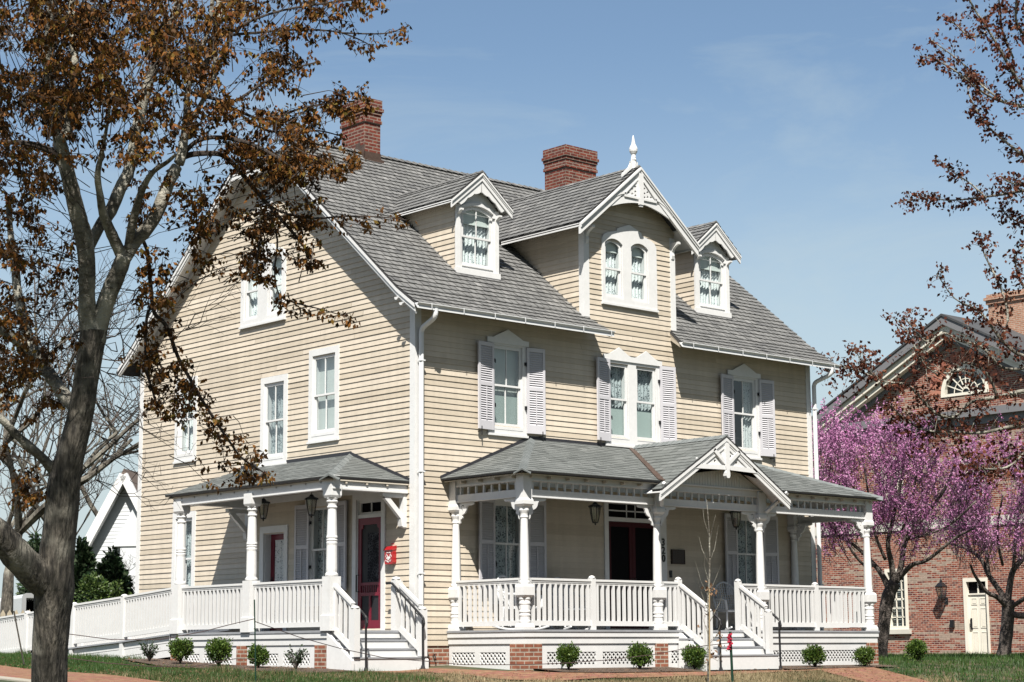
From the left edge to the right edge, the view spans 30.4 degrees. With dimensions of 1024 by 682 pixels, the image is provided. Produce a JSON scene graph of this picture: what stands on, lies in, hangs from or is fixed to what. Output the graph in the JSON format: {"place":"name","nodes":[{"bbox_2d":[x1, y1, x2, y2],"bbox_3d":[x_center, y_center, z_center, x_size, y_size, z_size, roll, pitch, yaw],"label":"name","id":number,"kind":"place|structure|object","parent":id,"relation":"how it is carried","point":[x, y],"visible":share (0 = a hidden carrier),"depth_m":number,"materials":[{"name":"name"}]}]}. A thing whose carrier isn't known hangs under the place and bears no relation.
{"place":"outdoors","nodes":[
{"label":"outdoors","id":0,"kind":"place"},
{"bbox_2d":[0,665,161,681],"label":"brick pavement","id":1,"kind":"structure","parent":0,"point":[9,671],"depth_m":27.96,"materials":[{"name":"red brick"}]},
{"bbox_2d":[0,658,1022,681],"bbox_3d":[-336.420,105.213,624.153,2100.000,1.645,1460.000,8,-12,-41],"label":"ground","id":2,"kind":"structure","parent":0,"point":[581,680],"depth_m":35.05,"materials":[{"name":"green plant"}]},
{"bbox_2d":[0,609,30,651],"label":"picket fence","id":3,"kind":"object","parent":2,"relation":"on","point":[4,614],"visible":0.13,"depth_m":45.99,"materials":[{"name":"white wood"}]},
{"bbox_2d":[0,676,30,681],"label":"kerb","id":4,"kind":"structure","parent":2,"relation":"on","point":[14,679],"depth_m":26.62,"materials":[{"name":"concrete"}]},
{"bbox_2d":[0,593,33,614],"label":"cargo trailer","id":5,"kind":"object","parent":2,"relation":"on","point":[19,603],"visible":0.04,"depth_m":56.12,"materials":[{"name":"grey metal"}]},
{"bbox_2d":[13,611,24,663],"bbox_3d":[-8.634,5.193,33.000,0.256,0.929,0.028,8,-12,-41],"label":"wooden stake","id":6,"kind":"object","parent":2,"relation":"on","point":[18,637],"visible":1,"depth_m":32.99,"materials":[{"name":"grey"}]},
{"bbox_2d":[15,530,41,651],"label":"evergreen shrub","id":7,"kind":"object","parent":2,"relation":"on","point":[33,543],"visible":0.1,"depth_m":60.22,"materials":[{"name":"green plant"}]},
{"bbox_2d":[0,446,131,542],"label":"bare tree","id":8,"kind":"object","parent":2,"relation":"on","point":[80,506],"visible":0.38,"depth_m":70.19,"materials":[{"name":"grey plant"}]},
{"bbox_2d":[0,346,138,528],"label":"bare tree","id":9,"kind":"object","parent":2,"relation":"on","point":[33,434],"visible":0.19,"depth_m":80.81,"materials":[{"name":"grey plant"}]},
{"bbox_2d":[0,270,139,520],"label":"bare tree","id":10,"kind":"object","parent":2,"relation":"on","point":[35,506],"visible":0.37,"depth_m":63.13,"materials":[{"name":"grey plant"}]},
{"bbox_2d":[1,255,144,516],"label":"bare tree","id":11,"kind":"object","parent":2,"relation":"on","point":[94,510],"visible":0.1,"depth_m":90.98,"materials":[{"name":"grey plant"}]},
{"bbox_2d":[0,221,161,615],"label":"bare tree","id":12,"kind":"object","parent":2,"relation":"on","point":[21,529],"visible":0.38,"depth_m":50.42,"materials":[{"name":"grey plant"}]},
{"bbox_2d":[73,535,97,602],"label":"evergreen shrub","id":13,"kind":"object","parent":2,"relation":"on","point":[85,562],"visible":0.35,"depth_m":54.18,"materials":[{"name":"green plant"}]},
{"bbox_2d":[73,571,115,602],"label":"evergreen shrub","id":14,"kind":"object","parent":2,"relation":"on","point":[98,590],"visible":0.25,"depth_m":49.99,"materials":[{"name":"green plant"}]},
{"bbox_2d":[86,545,134,601],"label":"evergreen shrub","id":15,"kind":"object","parent":2,"relation":"on","point":[110,568],"visible":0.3,"depth_m":53.07,"materials":[{"name":"green plant"}]},
{"bbox_2d":[85,469,137,593],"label":"white house","id":16,"kind":"structure","parent":2,"relation":"on","point":[114,524],"depth_m":78.42,"materials":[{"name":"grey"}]},
{"bbox_2d":[0,588,230,658],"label":"wheelchair ramp","id":17,"kind":"structure","parent":2,"relation":"on","point":[145,615],"depth_m":37.64,"materials":[{"name":"grey paint"}]},
{"bbox_2d":[104,579,131,598],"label":"evergreen shrub","id":18,"kind":"object","parent":2,"relation":"on","point":[116,586],"visible":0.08,"depth_m":50.60,"materials":[{"name":"green plant"}]},
{"bbox_2d":[119,549,135,589],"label":"bare tree","id":19,"kind":"object","parent":2,"relation":"on","point":[129,568],"visible":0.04,"depth_m":62.98,"materials":[{"name":"grey plant"}]},
{"bbox_2d":[0,0,417,681],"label":"maple tree","id":20,"kind":"object","parent":2,"relation":"on","point":[44,576],"visible":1,"depth_m":18.95,"materials":[{"name":"brown plant"}]},
{"bbox_2d":[0,648,448,681],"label":"grass","id":21,"kind":"structure","parent":2,"relation":"on","point":[88,667],"depth_m":30.32,"materials":[{"name":"green plant"}]},
{"bbox_2d":[126,658,354,672],"bbox_3d":[-5.269,5.728,33.301,1.700,0.233,6.800,8,-12,-41],"label":"mulch bed","id":22,"kind":"object","parent":2,"relation":"on","point":[166,661],"visible":0.68,"depth_m":33.79,"materials":[{"name":"brown soil"}]},
{"bbox_2d":[138,640,158,660],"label":"bush","id":23,"kind":"object","parent":22,"relation":"on","point":[150,654],"visible":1,"depth_m":35.25,"materials":[{"name":"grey plant"}]},
{"bbox_2d":[166,634,194,663],"bbox_3d":[-6.083,5.652,34.529,0.533,0.544,0.470,-1,-9,2],"label":"bush","id":24,"kind":"object","parent":22,"relation":"on","point":[180,649],"visible":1,"depth_m":34.44,"materials":[{"name":"green plant"}]},
{"bbox_2d":[204,635,232,664],"bbox_3d":[-5.226,5.510,33.573,0.502,0.581,0.569,0,-9,0],"label":"bush","id":25,"kind":"object","parent":22,"relation":"on","point":[216,650],"visible":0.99,"depth_m":33.48,"materials":[{"name":"green plant"}]},
{"bbox_2d":[247,643,269,667],"bbox_3d":[-4.388,5.436,32.570,0.429,0.444,0.485,2,-10,-15],"label":"bush","id":26,"kind":"object","parent":22,"relation":"on","point":[262,655],"visible":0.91,"depth_m":32.50,"materials":[{"name":"green plant"}]},
{"bbox_2d":[284,644,307,668],"bbox_3d":[-3.634,5.320,31.753,0.382,0.445,0.411,-2,-10,12],"label":"bush","id":27,"kind":"object","parent":22,"relation":"on","point":[299,656],"visible":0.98,"depth_m":31.73,"materials":[{"name":"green plant"}]},
{"bbox_2d":[254,600,255,681],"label":"metal rod","id":28,"kind":"object","parent":2,"relation":"on","point":[255,639],"visible":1,"depth_m":28.19,"materials":[{"name":"green"}]},
{"bbox_2d":[69,619,252,639],"bbox_3d":[-5.237,4.282,27.978,2.798,0.312,0.044,1,-9,-8],"label":"rope","id":29,"kind":"object","parent":28,"relation":"attached to","point":[158,639],"visible":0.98,"depth_m":27.95,"materials":[{"name":"grey fabric"}]},
{"bbox_2d":[69,658,254,666],"bbox_3d":[-5.233,4.763,27.974,2.809,0.165,0.050,1,-9,-8],"label":"rope","id":30,"kind":"object","parent":28,"relation":"attached to","point":[163,666],"visible":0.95,"depth_m":27.98,"materials":[{"name":"grey"}]},
{"bbox_2d":[255,621,420,660],"bbox_3d":[-2.655,4.689,29.356,0.032,0.622,3.411,-9,-13,44],"label":"rope","id":31,"kind":"object","parent":28,"relation":"attached to","point":[334,646],"visible":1,"depth_m":29.23,"materials":[{"name":"grey fabric"}]},
{"bbox_2d":[341,587,367,670],"bbox_3d":[-2.775,4.852,32.057,0.130,1.560,1.092,8,-12,-41],"label":"handrail","id":32,"kind":"object","parent":2,"relation":"on","point":[366,623],"visible":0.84,"depth_m":31.67,"materials":[{"name":"black metal"}]},
{"bbox_2d":[386,582,425,668],"bbox_3d":[-1.857,4.967,32.869,0.130,1.536,1.092,8,-12,-41],"label":"handrail","id":33,"kind":"object","parent":2,"relation":"on","point":[397,590],"visible":0.92,"depth_m":32.56,"materials":[{"name":"black metal"}]},
{"bbox_2d":[116,98,882,671],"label":"house","id":34,"kind":"structure","parent":2,"relation":"on","point":[504,378],"depth_m":36.32,"materials":[{"name":"wood"}]},
{"bbox_2d":[171,511,195,587],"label":"window","id":35,"kind":"structure","parent":34,"relation":"in","point":[190,524],"depth_m":39.05,"materials":[{"name":"white paint"}]},
{"bbox_2d":[173,376,197,463],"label":"window","id":36,"kind":"structure","parent":34,"relation":"in","point":[190,432],"depth_m":39.48,"materials":[{"name":"white paint"}]},
{"bbox_2d":[239,243,286,329],"bbox_3d":[-4.860,-1.154,37.845,0.410,1.710,1.590,8,-12,-41],"label":"window","id":37,"kind":"structure","parent":34,"relation":"in","point":[256,301],"depth_m":37.67,"materials":[{"name":"white paint"}]},
{"bbox_2d":[258,497,269,520],"bbox_3d":[-4.677,3.115,35.472,0.240,0.565,0.240,-5,-10,25],"label":"porch lantern","id":38,"kind":"object","parent":34,"relation":"hanging from","point":[264,501],"visible":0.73,"depth_m":35.42,"materials":[{"name":"black metal"}]},
{"bbox_2d":[258,373,288,466],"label":"window","id":39,"kind":"structure","parent":34,"relation":"in","point":[274,389],"depth_m":37.14,"materials":[{"name":"white paint"}]},
{"bbox_2d":[270,534,283,630],"bbox_3d":[-4.492,4.686,36.515,0.085,1.890,0.650,8,-12,-41],"label":"door","id":40,"kind":"structure","parent":34,"relation":"in","point":[277,540],"depth_m":36.69,"materials":[{"name":"wood"}]},
{"bbox_2d":[304,492,318,517],"bbox_3d":[-3.654,2.935,34.341,0.240,0.587,0.240,-5,-10,25],"label":"porch lantern","id":41,"kind":"object","parent":34,"relation":"hanging from","point":[311,496],"visible":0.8,"depth_m":34.29,"materials":[{"name":"black metal"}]},
{"bbox_2d":[294,498,346,606],"bbox_3d":[-3.455,3.965,35.411,0.461,2.017,1.623,8,-12,-41],"label":"window","id":42,"kind":"structure","parent":34,"relation":"in","point":[310,534],"depth_m":35.62,"materials":[{"name":"grey glass"}]},
{"bbox_2d":[306,345,339,443],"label":"window","id":43,"kind":"structure","parent":34,"relation":"in","point":[323,392],"depth_m":35.97,"materials":[{"name":"white paint"}]},
{"bbox_2d":[356,517,380,628],"bbox_3d":[-2.582,4.218,34.204,0.107,2.022,0.746,8,-12,-41],"label":"screen door","id":44,"kind":"structure","parent":34,"relation":"in","point":[369,529],"depth_m":34.27,"materials":[{"name":"red wood"}]},
{"bbox_2d":[383,543,396,564],"bbox_3d":[-2.180,3.803,33.734,0.122,0.385,0.250,8,-12,-41],"label":"mailbox","id":45,"kind":"object","parent":34,"relation":"attached to","point":[390,554],"visible":1,"depth_m":33.67,"materials":[{"name":"red metal"}]},
{"bbox_2d":[478,330,545,440],"bbox_3d":[-0.136,0.820,35.395,1.669,2.045,0.466,8,-12,-41],"label":"window","id":46,"kind":"structure","parent":34,"relation":"in","point":[511,374],"depth_m":35.42,"materials":[{"name":"white paint"}]},
{"bbox_2d":[479,489,546,603],"bbox_3d":[-0.116,3.826,34.904,1.654,2.086,0.466,8,-12,-41],"label":"window","id":47,"kind":"structure","parent":34,"relation":"in","point":[499,523],"depth_m":34.95,"materials":[{"name":"white glass"}]},
{"bbox_2d":[492,575,548,629],"bbox_3d":[0.092,4.677,33.747,1.001,0.997,0.684,-7,-11,33],"label":"rocking chair","id":48,"kind":"object","parent":34,"relation":"on","point":[513,627],"visible":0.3,"depth_m":33.69,"materials":[{"name":"white wood"}]},
{"bbox_2d":[547,577,587,629],"bbox_3d":[1.028,4.862,34.906,0.684,0.997,1.001,6,-11,-33],"label":"rocking chair","id":49,"kind":"object","parent":34,"relation":"on","point":[568,627],"visible":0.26,"depth_m":34.91,"materials":[{"name":"white wood"}]},
{"bbox_2d":[588,486,601,524],"bbox_3d":[1.545,3.051,35.035,0.240,0.754,0.240,-5,-10,25],"label":"porch lantern","id":50,"kind":"object","parent":34,"relation":"hanging from","point":[596,505],"visible":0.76,"depth_m":34.97,"materials":[{"name":"black metal"}]},
{"bbox_2d":[609,521,633,628],"bbox_3d":[2.122,4.566,36.678,0.667,2.090,0.097,8,-12,-41],"label":"door","id":51,"kind":"structure","parent":34,"relation":"in","point":[620,533],"depth_m":36.76,"materials":[{"name":"black"}]},
{"bbox_2d":[601,225,658,312],"bbox_3d":[2.250,-1.478,37.986,1.590,1.710,0.410,8,-12,-41],"label":"window","id":52,"kind":"structure","parent":34,"relation":"in","point":[629,271],"depth_m":37.85,"materials":[{"name":"white paint"}]},
{"bbox_2d":[596,347,676,447],"bbox_3d":[2.351,1.183,37.591,2.224,2.010,0.463,8,-12,-41],"label":"window","id":53,"kind":"structure","parent":34,"relation":"in","point":[628,397],"depth_m":37.51,"materials":[{"name":"white paint"}]},
{"bbox_2d":[632,523,652,628],"bbox_3d":[2.624,4.636,37.121,0.667,2.090,0.097,8,-12,-41],"label":"door","id":54,"kind":"structure","parent":34,"relation":"in","point":[642,533],"depth_m":37.18,"materials":[{"name":"black"}]},
{"bbox_2d":[662,538,665,561],"bbox_3d":[3.012,4.161,37.475,0.096,0.468,0.012,8,-12,-41],"label":"house number","id":55,"kind":"object","parent":34,"relation":"attached to","point":[663,539],"visible":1,"depth_m":37.47,"materials":[{"name":"black metal"}]},
{"bbox_2d":[671,549,684,563],"bbox_3d":[3.329,4.324,37.752,0.390,0.290,0.038,8,-12,-41],"label":"wall plaque","id":56,"kind":"object","parent":34,"relation":"attached to","point":[677,556],"depth_m":37.73,"materials":[{"name":"black metal"}]},
{"bbox_2d":[683,584,723,670],"bbox_3d":[3.444,5.255,34.566,0.130,1.618,1.112,8,-12,-41],"label":"handrail","id":57,"kind":"object","parent":34,"relation":"attached to","point":[720,628],"visible":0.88,"depth_m":34.16,"materials":[{"name":"black metal"}]},
{"bbox_2d":[713,581,751,629],"bbox_3d":[4.384,5.294,37.667,0.684,0.997,1.001,3,-10,-21],"label":"rocking chair","id":58,"kind":"object","parent":34,"relation":"on","point":[722,606],"visible":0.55,"depth_m":37.81,"materials":[{"name":"grey wood"}]},
{"bbox_2d":[729,497,740,529],"bbox_3d":[4.469,3.425,37.624,0.240,0.690,0.240,-5,-10,25],"label":"porch lantern","id":59,"kind":"object","parent":34,"relation":"hanging from","point":[738,523],"visible":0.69,"depth_m":37.56,"materials":[{"name":"black metal"}]},
{"bbox_2d":[721,364,775,461],"bbox_3d":[4.836,1.510,39.787,1.669,2.045,0.466,8,-12,-41],"label":"window","id":60,"kind":"structure","parent":34,"relation":"in","point":[747,400],"depth_m":39.91,"materials":[{"name":"white paint"}]},
{"bbox_2d":[724,513,779,607],"bbox_3d":[4.856,4.516,39.296,1.654,2.086,0.466,8,-12,-41],"label":"window","id":61,"kind":"structure","parent":34,"relation":"in","point":[740,544],"depth_m":39.38,"materials":[{"name":"white glass"}]},
{"bbox_2d":[0,655,1019,681],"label":"fallen leaves","id":62,"kind":"object","parent":2,"relation":"on","point":[506,672],"visible":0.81,"depth_m":32.34,"materials":[{"name":"brown plant"}]},
{"bbox_2d":[96,665,1007,681],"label":"grass","id":63,"kind":"structure","parent":2,"relation":"on","point":[754,675],"depth_m":30.57,"materials":[{"name":"green plant"}]},
{"bbox_2d":[537,667,703,671],"bbox_3d":[1.888,5.736,32.905,3.350,0.080,1.120,8,-12,-41],"label":"mulch bed","id":64,"kind":"object","parent":2,"relation":"on","point":[642,669],"visible":0.98,"depth_m":32.79,"materials":[{"name":"brown soil"}]},
{"bbox_2d":[555,640,581,669],"bbox_3d":[0.973,5.368,32.177,0.466,0.519,0.411,-3,-10,16],"label":"bush","id":65,"kind":"object","parent":64,"relation":"on","point":[566,654],"visible":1,"depth_m":32.11,"materials":[{"name":"green plant"}]},
{"bbox_2d":[626,641,654,668],"bbox_3d":[2.254,5.557,33.327,0.477,0.512,0.539,-6,-11,31],"label":"bush","id":66,"kind":"object","parent":64,"relation":"on","point":[636,649],"visible":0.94,"depth_m":33.26,"materials":[{"name":"green plant"}]},
{"bbox_2d":[680,644,706,668],"bbox_3d":[3.310,5.718,34.119,0.527,0.483,0.557,0,-9,-3],"label":"bush","id":67,"kind":"object","parent":2,"relation":"on","point":[693,656],"visible":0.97,"depth_m":34.02,"materials":[{"name":"green plant"}]},
{"bbox_2d":[695,500,726,681],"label":"sapling","id":68,"kind":"object","parent":2,"relation":"on","point":[709,657],"visible":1,"depth_m":30.59,"materials":[{"name":"brown plant"}]},
{"bbox_2d":[727,632,733,681],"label":"metal post","id":69,"kind":"object","parent":2,"relation":"on","point":[730,642],"visible":1,"depth_m":30.77,"materials":[{"name":"green"}]},
{"bbox_2d":[426,643,726,664],"bbox_3d":[1.066,5.092,30.654,4.990,0.343,0.032,0,-9,-3],"label":"rope","id":70,"kind":"object","parent":69,"relation":"attached to","point":[569,662],"visible":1,"depth_m":30.62,"materials":[{"name":"grey fabric"}]},
{"bbox_2d":[747,589,782,669],"bbox_3d":[4.682,5.429,35.659,0.130,1.623,1.112,8,-12,-41],"label":"handrail","id":71,"kind":"object","parent":2,"relation":"on","point":[779,634],"visible":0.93,"depth_m":35.26,"materials":[{"name":"black metal"}]},
{"bbox_2d":[779,665,893,668],"bbox_3d":[6.341,6.378,36.950,3.850,0.062,0.950,8,-12,-41],"label":"mulch bed","id":72,"kind":"object","parent":2,"relation":"on","point":[812,666],"visible":0.8,"depth_m":36.75,"materials":[{"name":"brown soil"}]},
{"bbox_2d":[801,643,827,666],"bbox_3d":[5.857,6.078,36.452,0.533,0.481,0.472,1,-9,-11],"label":"bush","id":73,"kind":"object","parent":72,"relation":"on","point":[812,654],"visible":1,"depth_m":36.38,"materials":[{"name":"green plant"}]},
{"bbox_2d":[851,646,875,665],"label":"bush","id":74,"kind":"object","parent":72,"relation":"on","point":[864,655],"visible":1,"depth_m":37.41,"materials":[{"name":"green plant"}]},
{"bbox_2d":[811,396,1004,657],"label":"redbud tree","id":75,"kind":"object","parent":2,"relation":"on","point":[831,443],"visible":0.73,"depth_m":48.16,"materials":[{"name":"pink plant"}]},
{"bbox_2d":[903,638,929,660],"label":"bush","id":76,"kind":"object","parent":2,"relation":"on","point":[917,649],"visible":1,"depth_m":41.57,"materials":[{"name":"green plant"}]},
{"bbox_2d":[811,289,1023,653],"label":"brick building","id":77,"kind":"structure","parent":2,"relation":"on","point":[921,610],"depth_m":67.00,"materials":[{"name":"brick"}]},
{"bbox_2d":[880,458,903,503],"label":"window","id":78,"kind":"structure","parent":77,"relation":"in","point":[892,458],"depth_m":68.75,"materials":[{"name":"white glass"}]},
{"bbox_2d":[884,569,908,629],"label":"window","id":79,"kind":"structure","parent":77,"relation":"in","point":[901,611],"depth_m":68.01,"materials":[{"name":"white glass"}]},
{"bbox_2d":[935,578,947,603],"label":"wall lantern","id":80,"kind":"object","parent":77,"relation":"attached to","point":[940,584],"depth_m":66.19,"materials":[{"name":"black metal"}]},
{"bbox_2d":[950,620,954,626],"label":"wall box","id":81,"kind":"object","parent":77,"relation":"attached to","point":[952,623],"visible":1,"depth_m":65.98,"materials":[{"name":"black metal"}]},
{"bbox_2d":[941,364,988,397],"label":"fan window","id":82,"kind":"structure","parent":77,"relation":"in","point":[955,389],"depth_m":67.07,"materials":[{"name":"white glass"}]},
{"bbox_2d":[969,594,988,653],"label":"door","id":83,"kind":"structure","parent":77,"relation":"in","point":[977,603],"depth_m":65.37,"materials":[{"name":"white wood"}]},
{"bbox_2d":[812,0,1023,499],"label":"red maple","id":84,"kind":"object","parent":2,"relation":"on","point":[970,76],"visible":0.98,"depth_m":43.91,"materials":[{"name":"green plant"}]},
{"bbox_2d":[924,410,1023,655],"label":"redbud tree","id":85,"kind":"object","parent":2,"relation":"on","point":[985,542],"visible":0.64,"depth_m":51.88,"materials":[{"name":"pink plant"}]},
{"bbox_2d":[0,0,1023,652],"label":"sky","id":86,"kind":"structure","parent":0,"point":[795,127],"materials":[{"name":"blue"}]},
{"bbox_2d":[366,668,816,680],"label":"brick path","id":87,"kind":"structure","parent":0,"point":[519,675],"depth_m":31.44,"materials":[{"name":"red brick"}]},
{"bbox_2d":[813,667,929,681],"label":"brick path","id":88,"kind":"structure","parent":0,"point":[880,673],"depth_m":34.80,"materials":[{"name":"red brick"}]},
{"bbox_2d":[820,650,1023,681],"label":"grass","id":89,"kind":"structure","parent":0,"point":[951,657],"depth_m":39.68,"materials":[{"name":"green plant"}]}
]}

